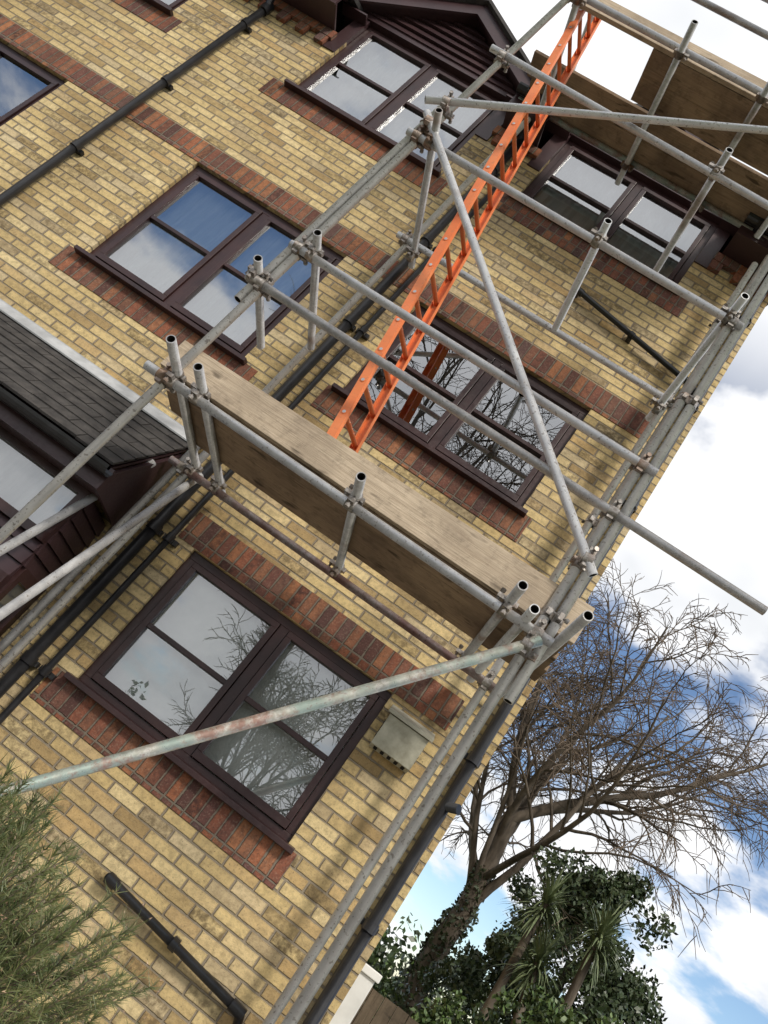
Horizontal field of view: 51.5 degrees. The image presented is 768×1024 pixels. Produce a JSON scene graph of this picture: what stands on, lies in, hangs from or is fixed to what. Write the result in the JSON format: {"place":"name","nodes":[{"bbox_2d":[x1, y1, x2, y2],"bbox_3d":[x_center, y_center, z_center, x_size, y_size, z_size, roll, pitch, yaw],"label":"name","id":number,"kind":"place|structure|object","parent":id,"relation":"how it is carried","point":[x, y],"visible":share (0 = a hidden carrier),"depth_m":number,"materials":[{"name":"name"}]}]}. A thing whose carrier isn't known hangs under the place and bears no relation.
{"place":"outdoors","nodes":[
{"label":"outdoors","id":0,"kind":"place"},
{"bbox_2d":[379,0,767,1023],"label":"sky","id":1,"kind":"structure","parent":0,"point":[710,503],"materials":[{"name":"white"}]},
{"label":"ground","id":2,"kind":"structure","parent":0,"visible":0},
{"bbox_2d":[329,963,381,1023],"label":"white gate post","id":3,"kind":"object","parent":2,"relation":"on","point":[355,997],"visible":0.55,"depth_m":4.83,"materials":[{"name":"white wood"}]},
{"bbox_2d":[0,0,767,1023],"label":"walls","id":4,"kind":"structure","parent":2,"relation":"on","point":[248,938],"depth_m":5.91,"materials":[{"name":"brick"}]},
{"bbox_2d":[0,57,47,115],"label":"side window interior","id":5,"kind":"object","parent":4,"relation":"attached to","point":[18,85],"visible":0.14,"depth_m":7.51,"materials":[{"name":"glass"}]},
{"bbox_2d":[0,41,65,126],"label":"side window frame","id":6,"kind":"object","parent":4,"relation":"attached to","point":[43,75],"visible":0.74,"depth_m":7.02,"materials":[{"name":"brown wood"}]},
{"bbox_2d":[143,0,187,16],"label":"attic window frame","id":7,"kind":"object","parent":4,"relation":"attached to","point":[163,7],"visible":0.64,"depth_m":7.51,"materials":[{"name":"brown wood"}]},
{"bbox_2d":[161,0,175,4],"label":"attic window interior","id":8,"kind":"object","parent":4,"relation":"attached to","point":[168,2],"depth_m":8.53,"materials":[{"name":"glass"}]},
{"bbox_2d":[74,166,343,364],"bbox_3d":[-1.338,-2.041,6.373,1.670,1.380,0.170,34,-25,9],"label":"landing window frame","id":9,"kind":"object","parent":4,"relation":"attached to","point":[175,297],"visible":0.9,"depth_m":6.36,"materials":[{"name":"brown wood"}]},
{"bbox_2d":[108,182,310,344],"bbox_3d":[-1.340,-2.000,6.509,1.570,1.370,0.055,34,-25,9],"label":"landing window interior","id":10,"kind":"object","parent":9,"relation":"in","point":[162,260],"visible":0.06,"depth_m":6.53,"materials":[{"name":"glass"}]},
{"bbox_2d":[63,551,391,854],"bbox_3d":[-0.921,1.100,4.945,1.720,1.115,0.170,34,-25,9],"label":"ground window frame","id":11,"kind":"object","parent":4,"relation":"attached to","point":[244,679],"visible":0.94,"depth_m":4.92,"materials":[{"name":"brown wood"}]},
{"bbox_2d":[93,573,377,830],"bbox_3d":[-0.927,1.142,5.063,1.620,1.085,0.001,34,-25,9],"label":"window","id":12,"kind":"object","parent":11,"relation":"in","point":[221,633],"depth_m":5.06,"materials":[{"name":"glass"}]},
{"bbox_2d":[0,0,767,889],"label":"soldier course bands","id":13,"kind":"object","parent":4,"relation":"attached to","point":[256,852],"visible":0.79,"depth_m":5.99,"materials":[{"name":"red brick"}]},
{"bbox_2d":[0,0,767,1023],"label":"rainwater and waste pipes","id":14,"kind":"object","parent":4,"relation":"attached to","point":[72,612],"visible":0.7,"depth_m":5.08,"materials":[{"name":"black plastic"}]},
{"bbox_2d":[284,27,500,177],"bbox_3d":[0.150,-3.881,7.438,1.710,1.310,0.170,34,-25,9],"label":"dormer window frame","id":15,"kind":"object","parent":4,"relation":"attached to","point":[372,124],"visible":0.78,"depth_m":7.46,"materials":[{"name":"brown wood"}]},
{"bbox_2d":[311,41,486,160],"bbox_3d":[0.148,-3.840,7.574,1.610,1.300,0.055,34,-25,9],"label":"dormer window interior","id":16,"kind":"object","parent":15,"relation":"in","point":[384,67],"visible":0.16,"depth_m":7.64,"materials":[{"name":"glass"}]},
{"bbox_2d":[369,704,434,772],"bbox_3d":[0.115,1.365,4.827,0.320,0.303,0.200,34,-25,9],"label":"wall vent box","id":17,"kind":"object","parent":4,"relation":"attached to","point":[401,739],"visible":1,"depth_m":4.76,"materials":[{"name":"plastic"}]},
{"bbox_2d":[323,0,531,141],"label":"dormer gable","id":18,"kind":"structure","parent":4,"relation":"on","point":[458,38],"depth_m":7.77,"materials":[{"name":"brown wood"}]},
{"bbox_2d":[331,305,588,517],"bbox_3d":[0.622,-0.833,6.060,1.710,1.140,0.170,34,-25,9],"label":"window frame","id":19,"kind":"object","parent":4,"relation":"attached to","point":[442,432],"visible":0.76,"depth_m":6.01,"materials":[{"name":"brown wood"}]},
{"bbox_2d":[363,328,576,500],"bbox_3d":[0.572,-0.633,6.511,1.610,1.110,0.780,34,-25,9],"label":"window interior","id":20,"kind":"object","parent":4,"relation":"attached to","point":[454,373],"depth_m":6.90,"materials":[{"name":"glass"}]},
{"bbox_2d":[282,0,767,277],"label":"eaves and gutter","id":21,"kind":"object","parent":4,"relation":"attached to","point":[745,248],"visible":0.67,"depth_m":7.01,"materials":[{"name":"black plastic"}]},
{"bbox_2d":[336,0,767,305],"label":"roof","id":22,"kind":"structure","parent":4,"relation":"attached to","point":[340,21],"depth_m":8.18,"materials":[{"name":"stone"}]},
{"bbox_2d":[509,141,718,295],"bbox_3d":[2.097,-2.681,7.127,1.700,1.070,0.170,34,-25,9],"label":"dormer window frame","id":23,"kind":"object","parent":4,"relation":"attached to","point":[618,212],"visible":0.62,"depth_m":7.21,"materials":[{"name":"brown wood"}]},
{"bbox_2d":[533,155,705,280],"bbox_3d":[2.095,-2.640,7.263,1.600,1.060,0.055,34,-25,9],"label":"dormer window interior","id":24,"kind":"object","parent":4,"relation":"attached to","point":[607,191],"visible":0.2,"depth_m":7.32,"materials":[{"name":"glass"}]},
{"bbox_2d":[527,103,738,268],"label":"dormer gable","id":25,"kind":"structure","parent":4,"relation":"attached to","point":[554,140],"depth_m":7.32,"materials":[{"name":"wood"}]},
{"bbox_2d":[350,987,418,1023],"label":"wooden fence","id":26,"kind":"object","parent":2,"relation":"on","point":[369,1009],"visible":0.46,"depth_m":6.87,"materials":[{"name":"brown wood"}]},
{"bbox_2d":[358,958,445,1023],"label":"garden hedge","id":27,"kind":"object","parent":2,"relation":"on","point":[384,972],"visible":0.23,"depth_m":12.54,"materials":[{"name":"green plant"}]},
{"bbox_2d":[366,913,511,1023],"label":"distant trees","id":28,"kind":"object","parent":2,"relation":"on","point":[378,953],"visible":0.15,"depth_m":32.36,"materials":[{"name":"green plant"}]},
{"bbox_2d":[410,982,623,1023],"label":"laurel shrub","id":29,"kind":"object","parent":2,"relation":"on","point":[538,1012],"visible":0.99,"depth_m":8.27,"materials":[{"name":"green plant"}]},
{"bbox_2d":[473,854,585,1023],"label":"palm tree","id":30,"kind":"object","parent":2,"relation":"on","point":[549,897],"visible":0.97,"depth_m":10.67,"materials":[{"name":"green plant"}]},
{"bbox_2d":[428,842,677,1023],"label":"evergreen tree","id":31,"kind":"object","parent":2,"relation":"on","point":[629,1003],"visible":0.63,"depth_m":11.61,"materials":[{"name":"green plant"}]},
{"bbox_2d":[487,887,644,1023],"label":"palm tree","id":32,"kind":"object","parent":2,"relation":"on","point":[532,969],"visible":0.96,"depth_m":10.26,"materials":[{"name":"green plant"}]},
{"bbox_2d":[388,559,767,1021],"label":"bare tree","id":33,"kind":"object","parent":2,"relation":"on","point":[454,921],"visible":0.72,"depth_m":14.94,"materials":[{"name":"brown plant"}]},
{"label":"paved path","id":34,"kind":"structure","parent":0,"visible":0},
{"bbox_2d":[0,426,105,636],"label":"bay front","id":35,"kind":"object","parent":34,"relation":"on","point":[29,563],"visible":0.8,"depth_m":4.86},
{"bbox_2d":[0,439,75,607],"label":"bay glazing","id":36,"kind":"structure","parent":35,"relation":"attached to","point":[24,481],"depth_m":4.92,"materials":[{"name":"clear glass"}]},
{"bbox_2d":[0,299,187,526],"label":"lean to roof","id":37,"kind":"object","parent":35,"relation":"on","point":[63,405],"visible":0.87,"depth_m":5.12,"materials":[{"name":"tile"}]},
{"bbox_2d":[0,748,165,1023],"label":"broom shrub","id":38,"kind":"object","parent":34,"relation":"on","point":[19,979],"visible":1,"depth_m":2.48,"materials":[{"name":"green plant"}]},
{"bbox_2d":[0,0,767,1023],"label":"scaffolding","id":39,"kind":"object","parent":34,"relation":"on","point":[512,610],"visible":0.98,"depth_m":4.62,"materials":[{"name":"metal"}]},
{"bbox_2d":[327,8,600,452],"bbox_3d":[0.760,-2.309,5.677,1.126,5.404,0.362,37,-24,3],"label":"extension ladder","id":40,"kind":"object","parent":39,"relation":"on","point":[359,389],"visible":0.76,"depth_m":5.42,"materials":[{"name":"metal"}]}
]}

